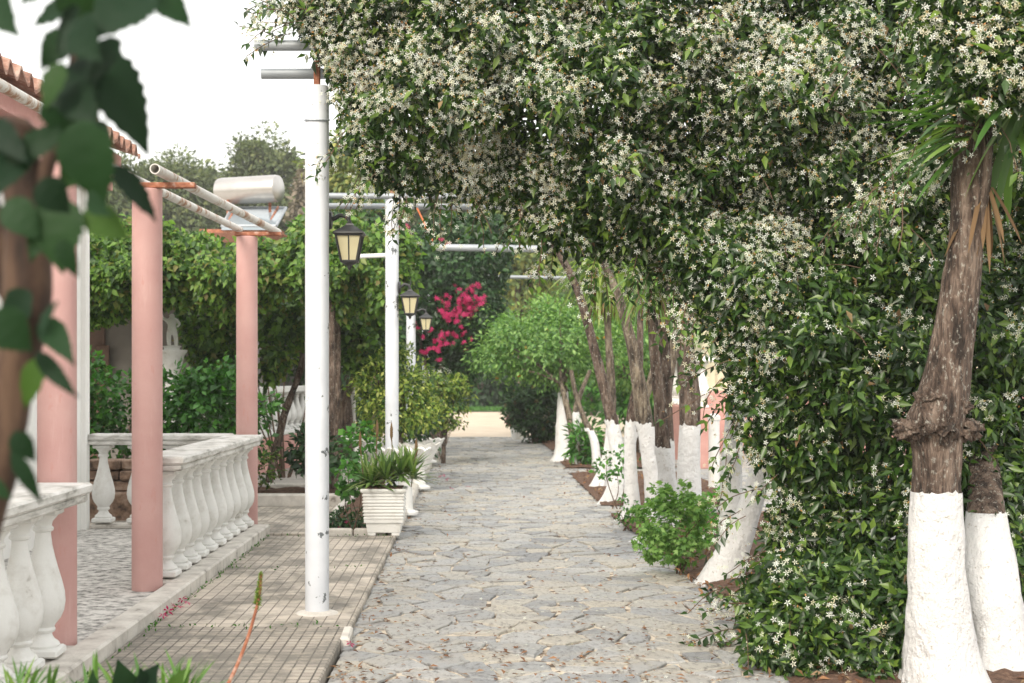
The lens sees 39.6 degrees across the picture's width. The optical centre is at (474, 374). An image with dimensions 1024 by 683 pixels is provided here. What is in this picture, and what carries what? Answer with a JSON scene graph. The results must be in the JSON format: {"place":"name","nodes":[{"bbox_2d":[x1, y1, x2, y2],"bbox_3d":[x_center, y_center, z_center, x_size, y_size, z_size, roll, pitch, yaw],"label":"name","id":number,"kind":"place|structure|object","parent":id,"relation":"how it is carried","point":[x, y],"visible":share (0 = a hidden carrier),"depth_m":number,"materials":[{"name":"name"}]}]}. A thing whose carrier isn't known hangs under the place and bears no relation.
{"place":"outdoors","nodes":[
{"label":"outdoors","id":0,"kind":"place"},
{"bbox_2d":[4,529,154,652],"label":"terrace floor","id":1,"kind":"structure","parent":0,"point":[106,594],"depth_m":8.23,"materials":[{"name":"stone"}]},
{"bbox_2d":[37,156,76,645],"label":"pink pillar","id":2,"kind":"structure","parent":1,"relation":"on","point":[56,434],"depth_m":6.10,"materials":[{"name":"paint"}]},
{"bbox_2d":[22,522,248,680],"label":"terrace plinth","id":3,"kind":"structure","parent":1,"relation":"on","point":[118,525],"depth_m":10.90,"materials":[{"name":"stone"}]},
{"bbox_2d":[88,433,233,522],"bbox_3d":[-2.430,0.797,11.000,1.090,0.683,0.270,0,0,0],"label":"balustrade","id":4,"kind":"object","parent":3,"relation":"on","point":[103,491],"visible":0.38,"depth_m":10.93,"materials":[{"name":"stone"}]},
{"bbox_2d":[132,182,195,591],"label":"pink pillar","id":5,"kind":"structure","parent":1,"relation":"on","point":[147,408],"depth_m":7.74,"materials":[{"name":"paint"}]},
{"bbox_2d":[77,627,343,682],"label":"pavement","id":6,"kind":"structure","parent":0,"point":[291,654],"depth_m":6.19,"materials":[{"name":"tile"}]},
{"bbox_2d":[0,647,233,682],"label":"strap leaf plant","id":7,"kind":"object","parent":6,"relation":"on","point":[95,665],"visible":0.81,"depth_m":3.28,"materials":[{"name":"plant"}]},
{"bbox_2d":[88,659,185,682],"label":"broad leaf plant","id":8,"kind":"object","parent":6,"relation":"on","point":[123,673],"visible":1,"depth_m":2.96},
{"bbox_2d":[227,571,262,682],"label":"flower stalk","id":9,"kind":"object","parent":6,"relation":"on","point":[258,600],"visible":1,"depth_m":4.20,"materials":[{"name":"plant"}]},
{"bbox_2d":[90,506,335,535],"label":"pavement","id":10,"kind":"structure","parent":0,"point":[283,520],"depth_m":11.99,"materials":[{"name":"stone"}]},
{"bbox_2d":[90,345,131,458],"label":"hedge","id":11,"kind":"object","parent":10,"relation":"on","point":[100,377],"visible":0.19,"depth_m":12.90,"materials":[{"name":"green plant"}]},
{"bbox_2d":[90,350,285,459],"bbox_3d":[-2.701,0.518,13.264,1.892,1.502,1.134,0,0,0],"label":"hedge","id":12,"kind":"object","parent":10,"relation":"on","point":[217,388],"visible":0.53,"depth_m":13.18,"materials":[{"name":"green plant"}]},
{"bbox_2d":[234,232,281,524],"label":"pink pillar","id":13,"kind":"structure","parent":10,"relation":"on","point":[246,333],"depth_m":11.03,"materials":[{"name":"paint"}]},
{"bbox_2d":[114,164,242,231],"bbox_3d":[-1.895,-1.117,9.125,0.052,0.117,4.251,0,0,1],"label":"steel pipe","id":14,"kind":"object","parent":13,"relation":"on","point":[180,201],"visible":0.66,"depth_m":9.60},
{"bbox_2d":[150,163,281,232],"bbox_3d":[-1.643,-1.123,9.500,0.056,0.111,3.902,0,0,2],"label":"steel pipe","id":15,"kind":"object","parent":13,"relation":"on","point":[162,172],"visible":0.84,"depth_m":8.95,"materials":[{"name":"metal"}]},
{"bbox_2d":[151,536,395,627],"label":"pavement","id":16,"kind":"structure","parent":0,"point":[225,599],"depth_m":8.12,"materials":[{"name":"tile"}]},
{"bbox_2d":[75,533,390,682],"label":"weeds","id":17,"kind":"object","parent":16,"relation":"on","point":[156,623],"visible":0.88,"depth_m":7.36,"materials":[{"name":"green plant"}]},
{"bbox_2d":[296,60,337,616],"bbox_3d":[-0.805,-0.190,7.250,0.226,2.820,0.232,0,0,0],"label":"white post","id":18,"kind":"object","parent":16,"relation":"on","point":[316,119],"visible":0.98,"depth_m":7.20,"materials":[{"name":"metal"}]},
{"bbox_2d":[329,207,365,269],"bbox_3d":[-0.668,-0.711,7.400,0.191,0.330,0.161,0,0,0],"label":"wall lantern","id":19,"kind":"object","parent":18,"relation":"attached to","point":[349,237],"depth_m":7.35,"materials":[{"name":"black metal"}]},
{"bbox_2d":[360,485,407,535],"bbox_3d":[-0.690,1.034,10.850,0.345,0.365,0.345,0,0,0],"label":"ribbed planter","id":20,"kind":"object","parent":16,"relation":"on","point":[385,511],"visible":0.98,"depth_m":10.70,"materials":[{"name":"plastic"}]},
{"bbox_2d":[340,420,438,493],"bbox_3d":[-0.661,0.627,10.862,0.810,0.574,0.604,0,0,0],"label":"aloe plant","id":21,"kind":"object","parent":20,"relation":"in","point":[386,468],"visible":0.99,"depth_m":10.80,"materials":[{"name":"green plant"}]},
{"bbox_2d":[258,437,404,483],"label":"side path","id":22,"kind":"structure","parent":0,"point":[293,479],"depth_m":17.38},
{"bbox_2d":[163,314,186,432],"bbox_3d":[-3.196,0.294,15.000,0.317,1.913,0.317,0,0,0],"label":"fountain statue","id":23,"kind":"object","parent":22,"relation":"on","point":[172,353],"visible":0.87,"depth_m":14.94,"materials":[{"name":"stone"}]},
{"bbox_2d":[90,284,301,458],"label":"garden house","id":24,"kind":"structure","parent":22,"relation":"on","point":[117,340],"depth_m":18.00,"materials":[{"name":"grey wood"}]},
{"bbox_2d":[90,326,105,458],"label":"wall","id":25,"kind":"structure","parent":24,"relation":"in","point":[98,337],"depth_m":17.95,"materials":[{"name":"brown wood"}]},
{"bbox_2d":[199,175,286,241],"bbox_3d":[-3.193,-2.360,19.975,1.100,0.861,1.450,0,0,0],"label":"solar heater","id":26,"kind":"object","parent":24,"relation":"on","point":[269,189],"visible":0.81,"depth_m":19.82,"materials":[{"name":"metal"}]},
{"bbox_2d":[180,358,273,450],"bbox_3d":[-2.731,0.533,15.377,1.215,1.462,0.864,0,0,0],"label":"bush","id":27,"kind":"object","parent":22,"relation":"on","point":[259,414],"visible":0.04,"depth_m":15.28,"materials":[{"name":"green plant"}]},
{"bbox_2d":[258,285,304,477],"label":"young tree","id":28,"kind":"object","parent":22,"relation":"on","point":[281,467],"visible":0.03,"depth_m":17.22,"materials":[{"name":"green plant"}]},
{"bbox_2d":[258,385,341,474],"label":"ramp wall","id":29,"kind":"structure","parent":22,"relation":"on","point":[295,415],"depth_m":19.10,"materials":[{"name":"white concrete"}]},
{"bbox_2d":[0,0,947,203],"label":"sky","id":30,"kind":"structure","parent":0,"point":[200,90],"materials":[{"name":"white"}]},
{"bbox_2d":[353,411,601,535],"bbox_3d":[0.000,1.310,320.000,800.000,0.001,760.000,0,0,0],"label":"ground","id":31,"kind":"structure","parent":0,"point":[483,411],"depth_m":51.05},
{"bbox_2d":[0,53,140,559],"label":"white house","id":32,"kind":"structure","parent":31,"relation":"on","point":[16,76],"depth_m":10.79,"materials":[{"name":"paint"}]},
{"bbox_2d":[0,78,41,112],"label":"steel pipe","id":33,"kind":"object","parent":32,"relation":"attached to","point":[19,95],"visible":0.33,"depth_m":7.96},
{"bbox_2d":[0,0,190,532],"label":"young tree","id":34,"kind":"object","parent":31,"relation":"on","point":[44,219],"visible":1,"depth_m":1.50,"materials":[{"name":"green plant"}]},
{"bbox_2d":[90,458,131,520],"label":"stone wall","id":35,"kind":"structure","parent":31,"relation":"on","point":[120,506],"depth_m":11.92,"materials":[{"name":"stone"}]},
{"bbox_2d":[27,524,269,682],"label":"terrace kerb","id":36,"kind":"structure","parent":31,"relation":"on","point":[108,640],"depth_m":6.95,"materials":[{"name":"stone"}]},
{"bbox_2d":[0,483,92,682],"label":"balustrade","id":37,"kind":"object","parent":36,"relation":"on","point":[32,598],"visible":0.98,"depth_m":5.45,"materials":[{"name":"stone"}]},
{"bbox_2d":[163,435,262,577],"bbox_3d":[-1.755,0.797,9.395,0.270,0.683,2.960,0,0,0],"label":"balustrade","id":38,"kind":"object","parent":36,"relation":"on","point":[208,495],"visible":0.93,"depth_m":8.92,"materials":[{"name":"stone"}]},
{"bbox_2d":[90,207,427,488],"bbox_3d":[-2.442,-0.176,14.942,3.916,3.076,2.461,0,0,0],"label":"vine pergola","id":39,"kind":"object","parent":31,"relation":"on","point":[197,266],"visible":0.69,"depth_m":14.37,"materials":[{"name":"green plant"}]},
{"bbox_2d":[258,483,347,505],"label":"bed kerb","id":40,"kind":"structure","parent":31,"relation":"on","point":[281,499],"depth_m":13.24,"materials":[{"name":"concrete"}]},
{"bbox_2d":[258,487,337,492],"bbox_3d":[-2.265,1.149,13.950,1.870,0.070,1.180,0,0,0],"label":"flower bed","id":41,"kind":"object","parent":40,"relation":"in","point":[284,490],"visible":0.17,"depth_m":14.20,"materials":[{"name":"soil"}]},
{"bbox_2d":[258,444,287,489],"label":"leafy plant","id":42,"kind":"object","parent":41,"relation":"on","point":[264,460],"visible":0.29,"depth_m":13.91,"materials":[{"name":"green plant"}]},
{"bbox_2d":[273,422,359,483],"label":"leafy plant","id":43,"kind":"object","parent":41,"relation":"on","point":[299,455],"visible":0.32,"depth_m":13.86,"materials":[{"name":"green plant"}]},
{"bbox_2d":[279,190,427,457],"bbox_3d":[-1.925,-0.692,21.004,2.552,4.101,2.429,0,0,-37],"label":"broadleaf tree","id":44,"kind":"object","parent":31,"relation":"on","point":[348,419],"visible":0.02,"depth_m":20.93,"materials":[{"name":"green plant"}]},
{"bbox_2d":[291,126,446,439],"bbox_3d":[-1.802,-1.783,26.949,3.265,6.270,2.590,0,0,-24],"label":"broadleaf tree","id":45,"kind":"object","parent":31,"relation":"on","point":[338,182],"visible":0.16,"depth_m":26.29,"materials":[{"name":"green plant"}]},
{"bbox_2d":[329,451,438,537],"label":"bed kerb","id":46,"kind":"structure","parent":31,"relation":"on","point":[358,531],"depth_m":10.79,"materials":[{"name":"concrete"}]},
{"bbox_2d":[331,479,384,532],"bbox_3d":[-0.930,1.205,19.150,0.500,0.045,16.700,0,0,0],"label":"flower bed","id":47,"kind":"object","parent":46,"relation":"in","point":[357,502],"visible":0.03,"depth_m":13.04,"materials":[{"name":"soil"}]},
{"bbox_2d":[329,505,365,528],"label":"bedding plant","id":48,"kind":"object","parent":47,"relation":"on","point":[343,522],"visible":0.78,"depth_m":11.18,"materials":[{"name":"green plant"}]},
{"bbox_2d":[330,456,372,535],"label":"leafy plant","id":49,"kind":"object","parent":47,"relation":"on","point":[341,486],"visible":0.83,"depth_m":10.91,"materials":[{"name":"green plant"}]},
{"bbox_2d":[335,420,381,515],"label":"climbing plant","id":50,"kind":"object","parent":47,"relation":"on","point":[349,441],"visible":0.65,"depth_m":11.98,"materials":[{"name":"green plant"}]},
{"bbox_2d":[385,190,398,484],"bbox_3d":[-0.756,-0.270,12.950,0.226,2.980,0.232,0,0,0],"label":"white post","id":51,"kind":"object","parent":47,"relation":"on","point":[391,334],"visible":0.6,"depth_m":12.90,"materials":[{"name":"metal"}]},
{"bbox_2d":[398,279,419,318],"bbox_3d":[-0.600,-0.691,12.950,0.197,0.370,0.180,0,0,0],"label":"wall lantern","id":52,"kind":"object","parent":51,"relation":"attached to","point":[409,298],"depth_m":12.89,"materials":[{"name":"black metal"}]},
{"bbox_2d":[329,193,629,198],"bbox_3d":[0.750,-1.617,12.900,4.300,0.069,0.054,0,0,0],"label":"pergola pipe","id":53,"kind":"object","parent":51,"relation":"attached to","point":[342,195],"visible":0.14,"depth_m":12.88,"materials":[{"name":"metal"}]},
{"bbox_2d":[329,203,788,209],"bbox_3d":[0.750,-1.540,13.050,4.300,0.074,0.054,0,0,0],"label":"pergola pipe","id":54,"kind":"object","parent":51,"relation":"attached to","point":[367,206],"visible":0.21,"depth_m":13.03,"materials":[{"name":"metal"}]},
{"bbox_2d":[406,263,415,443],"bbox_3d":[-0.833,-0.230,18.500,0.226,2.900,0.232,0,0,0],"label":"white post","id":55,"kind":"object","parent":47,"relation":"on","point":[411,329],"visible":0.14,"depth_m":18.45,"materials":[{"name":"metal"}]},
{"bbox_2d":[403,394,446,458],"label":"leafy plant","id":56,"kind":"object","parent":47,"relation":"on","point":[419,437],"visible":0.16,"depth_m":17.38,"materials":[{"name":"green plant"}]},
{"bbox_2d":[402,210,519,438],"bbox_3d":[-0.272,-0.765,21.942,1.964,3.660,2.287,0,0,0],"label":"bougainvillea","id":57,"kind":"object","parent":47,"relation":"on","point":[461,306],"visible":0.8,"depth_m":21.43,"materials":[{"name":"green plant"}]},
{"bbox_2d":[380,447,430,514],"bbox_3d":[-0.615,0.929,12.500,0.454,0.582,0.353,0,0,0],"label":"shell planter","id":58,"kind":"object","parent":46,"relation":"on","point":[409,502],"visible":0.23,"depth_m":12.44,"materials":[{"name":"stone"}]},
{"bbox_2d":[399,441,440,488],"bbox_3d":[-0.600,0.964,15.200,0.469,0.491,0.365,0,0,0],"label":"shell planter","id":59,"kind":"object","parent":46,"relation":"on","point":[431,454],"visible":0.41,"depth_m":15.13,"materials":[{"name":"stone"}]},
{"bbox_2d":[341,340,450,448],"bbox_3d":[-0.854,0.440,15.335,1.188,1.725,1.021,0,0,0],"label":"variegated shrub","id":60,"kind":"object","parent":31,"relation":"on","point":[420,404],"visible":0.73,"depth_m":15.15,"materials":[{"name":"green plant"}]},
{"bbox_2d":[416,368,478,462],"bbox_3d":[-0.412,0.618,19.994,0.922,1.427,0.911,0,0,-14],"label":"variegated shrub","id":61,"kind":"object","parent":31,"relation":"on","point":[452,391],"visible":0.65,"depth_m":19.95,"materials":[{"name":"green plant"}]},
{"bbox_2d":[399,211,503,442],"bbox_3d":[-0.785,-0.850,25.811,2.798,4.422,2.653,0,0,-34],"label":"broadleaf tree","id":62,"kind":"object","parent":31,"relation":"on","point":[418,362],"visible":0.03,"depth_m":25.70,"materials":[{"name":"green plant"}]},
{"bbox_2d":[579,293,703,452],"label":"orange tree","id":63,"kind":"object","parent":31,"relation":"on","point":[621,382],"visible":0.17,"depth_m":22.26,"materials":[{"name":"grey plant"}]},
{"bbox_2d":[359,412,624,436],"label":"plaza","id":64,"kind":"structure","parent":0,"point":[486,424],"depth_m":34.52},
{"bbox_2d":[469,181,575,383],"bbox_3d":[1.323,-2.020,38.090,3.328,6.752,3.490,0,0,-13],"label":"broadleaf tree","id":65,"kind":"object","parent":64,"relation":"on","point":[518,287],"visible":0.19,"depth_m":37.36,"materials":[{"name":"green plant"}]},
{"bbox_2d":[499,253,635,415],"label":"broadleaf tree","id":66,"kind":"object","parent":64,"relation":"on","point":[560,295],"visible":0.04,"depth_m":42.94,"materials":[{"name":"green plant"}]},
{"bbox_2d":[525,348,654,431],"bbox_3d":[4.942,0.446,30.562,7.983,2.638,2.821,0,0,0],"label":"leafy hedge","id":67,"kind":"object","parent":64,"relation":"on","point":[621,408],"visible":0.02,"depth_m":30.35,"materials":[{"name":"green plant"}]},
{"bbox_2d":[436,244,575,252],"bbox_3d":[1.150,-1.635,18.500,3.301,0.140,0.090,0,0,0],"label":"pergola pipe","id":68,"kind":"object","parent":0,"point":[466,247],"visible":0.29,"depth_m":18.46,"materials":[{"name":"metal"}]},
{"bbox_2d":[328,437,1023,682],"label":"path","id":69,"kind":"structure","parent":0,"point":[512,575],"depth_m":8.12,"materials":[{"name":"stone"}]},
{"bbox_2d":[327,455,779,682],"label":"fallen leaves","id":70,"kind":"object","parent":69,"relation":"on","point":[581,656],"visible":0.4,"depth_m":6.48,"materials":[{"name":"plant"}]},
{"bbox_2d":[549,242,623,505],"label":"yucca tree","id":71,"kind":"object","parent":69,"relation":"on","point":[614,434],"visible":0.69,"depth_m":13.76,"materials":[{"name":"brown plant"}]},
{"bbox_2d":[538,438,639,450],"bbox_3d":[1.949,1.212,25.500,1.502,0.049,4.600,0,0,0],"label":"flower bed","id":72,"kind":"object","parent":69,"relation":"on","point":[549,444],"visible":0.05,"depth_m":24.89,"materials":[{"name":"soil"}]},
{"bbox_2d":[498,374,572,443],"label":"dark shrub","id":73,"kind":"object","parent":72,"relation":"on","point":[529,411],"visible":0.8,"depth_m":25.75,"materials":[{"name":"green plant"}]},
{"bbox_2d":[542,438,1023,682],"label":"bark mulch","id":74,"kind":"object","parent":72,"relation":"on","point":[841,676],"visible":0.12,"depth_m":8.65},
{"bbox_2d":[552,453,676,467],"bbox_3d":[1.947,1.212,20.550,1.506,0.048,3.300,0,0,0],"label":"flower bed","id":75,"kind":"object","parent":69,"relation":"on","point":[639,464],"visible":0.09,"depth_m":19.18,"materials":[{"name":"soil"}]},
{"bbox_2d":[460,290,647,437],"bbox_3d":[1.079,0.070,20.719,2.532,2.610,2.388,0,0,-37],"label":"orange tree","id":76,"kind":"object","parent":75,"relation":"on","point":[547,364],"visible":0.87,"depth_m":20.29,"materials":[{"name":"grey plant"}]},
{"bbox_2d":[550,354,569,461],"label":"yucca tree","id":77,"kind":"object","parent":75,"relation":"on","point":[561,449],"visible":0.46,"depth_m":20.51,"materials":[{"name":"paint"}]},
{"bbox_2d":[572,370,591,463],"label":"yucca tree","id":78,"kind":"object","parent":75,"relation":"on","point":[575,415],"visible":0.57,"depth_m":19.37,"materials":[{"name":"brown plant"}]},
{"bbox_2d":[562,416,605,467],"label":"plant","id":79,"kind":"object","parent":75,"relation":"on","point":[572,452],"visible":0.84,"depth_m":19.17,"materials":[{"name":"green plant"}]},
{"bbox_2d":[569,370,600,468],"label":"yucca tree","id":80,"kind":"object","parent":75,"relation":"on","point":[595,445],"visible":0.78,"depth_m":18.96,"materials":[{"name":"grey plant"}]},
{"bbox_2d":[588,443,641,508],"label":"plant","id":81,"kind":"object","parent":69,"relation":"on","point":[613,471],"visible":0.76,"depth_m":13.19,"materials":[{"name":"green plant"}]},
{"bbox_2d":[570,471,719,504],"bbox_3d":[1.938,1.211,15.700,1.525,0.050,4.400,0,0,0],"label":"flower bed","id":82,"kind":"object","parent":69,"relation":"on","point":[594,493],"visible":0.18,"depth_m":15.31,"materials":[{"name":"soil"}]},
{"bbox_2d":[534,228,646,486],"bbox_3d":[1.415,-0.309,15.592,1.611,3.177,1.527,0,0,0],"label":"yucca tree","id":83,"kind":"object","parent":82,"relation":"on","point":[610,368],"visible":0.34,"depth_m":15.54,"materials":[{"name":"green plant"}]},
{"bbox_2d":[708,413,720,487],"bbox_3d":[2.605,0.835,15.500,0.138,0.830,0.140,0,0,0],"label":"white post","id":84,"kind":"object","parent":82,"relation":"on","point":[712,439],"visible":0.67,"depth_m":15.45,"materials":[{"name":"paint"}]},
{"bbox_2d":[655,259,701,508],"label":"yucca tree","id":85,"kind":"object","parent":69,"relation":"on","point":[688,464],"visible":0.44,"depth_m":12.92,"materials":[{"name":"paint"}]},
{"bbox_2d":[611,512,771,595],"bbox_3d":[1.947,1.210,10.275,1.506,0.051,4.650,0,0,0],"label":"flower bed","id":86,"kind":"object","parent":69,"relation":"on","point":[697,570],"visible":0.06,"depth_m":9.34,"materials":[{"name":"soil"}]},
{"bbox_2d":[614,282,642,521],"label":"yucca tree","id":87,"kind":"object","parent":86,"relation":"on","point":[631,489],"visible":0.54,"depth_m":12.16,"materials":[{"name":"paint"}]},
{"bbox_2d":[601,258,657,518],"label":"yucca tree","id":88,"kind":"object","parent":86,"relation":"on","point":[645,426],"visible":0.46,"depth_m":11.95,"materials":[{"name":"brown plant"}]},
{"bbox_2d":[590,263,695,542],"bbox_3d":[1.286,0.009,10.655,0.943,2.543,1.060,0,0,0],"label":"yucca tree","id":89,"kind":"object","parent":86,"relation":"on","point":[664,461],"visible":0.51,"depth_m":10.56,"materials":[{"name":"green plant"}]},
{"bbox_2d":[619,0,697,526],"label":"yucca tree","id":90,"kind":"object","parent":86,"relation":"on","point":[666,370],"visible":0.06,"depth_m":11.25,"materials":[{"name":"brown plant"}]},
{"bbox_2d":[626,479,718,574],"bbox_3d":[1.252,0.951,8.825,0.621,0.626,0.499,0,0,0],"label":"geranium bush","id":91,"kind":"object","parent":86,"relation":"on","point":[664,537],"visible":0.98,"depth_m":8.78,"materials":[{"name":"green plant"}]},
{"bbox_2d":[718,316,744,543],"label":"yucca tree","id":92,"kind":"object","parent":86,"relation":"on","point":[736,482],"visible":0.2,"depth_m":8.64,"materials":[{"name":"grey plant"}]},
{"bbox_2d":[694,344,785,586],"bbox_3d":[1.591,0.266,8.496,0.607,2.027,0.338,0,0,0],"label":"yucca tree","id":93,"kind":"object","parent":86,"relation":"on","point":[732,550],"visible":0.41,"depth_m":8.43,"materials":[{"name":"paint"}]},
{"bbox_2d":[672,357,714,468],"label":"pink wall","id":94,"kind":"structure","parent":69,"relation":"on","point":[704,435],"depth_m":18.99,"materials":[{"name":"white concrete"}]},
{"bbox_2d":[779,665,1023,682],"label":"flower bed","id":95,"kind":"object","parent":69,"relation":"on","point":[1004,675],"visible":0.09,"depth_m":5.70,"materials":[{"name":"soil"}]},
{"bbox_2d":[234,0,1023,682],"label":"star jasmine","id":96,"kind":"object","parent":95,"relation":"on","point":[748,266],"visible":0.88,"depth_m":6.61,"materials":[{"name":"green plant"}]},
{"bbox_2d":[254,40,900,50],"bbox_3d":[1.130,-1.705,7.360,4.540,0.056,0.056,0,0,0],"label":"pergola pipe","id":97,"kind":"object","parent":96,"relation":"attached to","point":[290,45],"visible":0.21,"depth_m":7.34,"materials":[{"name":"metal"}]},
{"bbox_2d":[261,68,910,78],"bbox_3d":[1.140,-1.580,7.460,4.520,0.056,0.056,0,0,0],"label":"pergola pipe","id":98,"kind":"object","parent":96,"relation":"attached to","point":[287,73],"visible":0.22,"depth_m":7.44,"materials":[{"name":"metal"}]},
{"bbox_2d":[855,0,1023,682],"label":"yucca tree","id":99,"kind":"object","parent":95,"relation":"on","point":[936,428],"visible":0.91,"depth_m":5.53,"materials":[{"name":"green plant"}]},
{"bbox_2d":[964,202,1023,670],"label":"yucca tree","id":100,"kind":"object","parent":95,"relation":"on","point":[994,587],"visible":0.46,"depth_m":5.89,"materials":[{"name":"white plant"}]},
{"label":"lawn ground","id":101,"kind":"structure","parent":0,"visible":0},
{"bbox_2d":[107,151,172,220],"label":"broadleaf tree","id":102,"kind":"object","parent":101,"relation":"on","point":[115,196],"visible":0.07,"depth_m":57.10,"materials":[{"name":"green plant"}]},
{"bbox_2d":[122,142,230,244],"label":"broadleaf tree","id":103,"kind":"object","parent":101,"relation":"on","point":[188,220],"visible":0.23,"depth_m":58.84,"materials":[{"name":"green plant"}]},
{"bbox_2d":[190,158,235,247],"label":"broadleaf tree","id":104,"kind":"object","parent":101,"relation":"on","point":[215,172],"visible":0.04,"depth_m":65.31,"materials":[{"name":"green plant"}]},
{"bbox_2d":[218,120,304,242],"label":"broadleaf tree","id":105,"kind":"object","parent":101,"relation":"on","point":[253,157],"visible":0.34,"depth_m":61.12,"materials":[{"name":"green plant"}]},
{"bbox_2d":[283,160,347,223],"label":"broadleaf tree","id":106,"kind":"object","parent":101,"relation":"on","point":[298,191],"visible":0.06,"depth_m":55.34,"materials":[{"name":"green plant"}]},
{"bbox_2d":[360,157,477,239],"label":"broadleaf tree","id":107,"kind":"object","parent":101,"relation":"on","point":[424,213],"visible":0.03,"depth_m":58.67,"materials":[{"name":"green plant"}]},
{"bbox_2d":[445,301,526,411],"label":"broadleaf tree","id":108,"kind":"object","parent":101,"relation":"on","point":[489,394],"visible":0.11,"depth_m":51.06,"materials":[{"name":"green plant"}]},
{"label":"courtyard","id":109,"kind":"structure","parent":0,"visible":0},
{"bbox_2d":[670,285,1021,451],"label":"cream house","id":110,"kind":"structure","parent":109,"relation":"on","point":[712,380],"depth_m":22.84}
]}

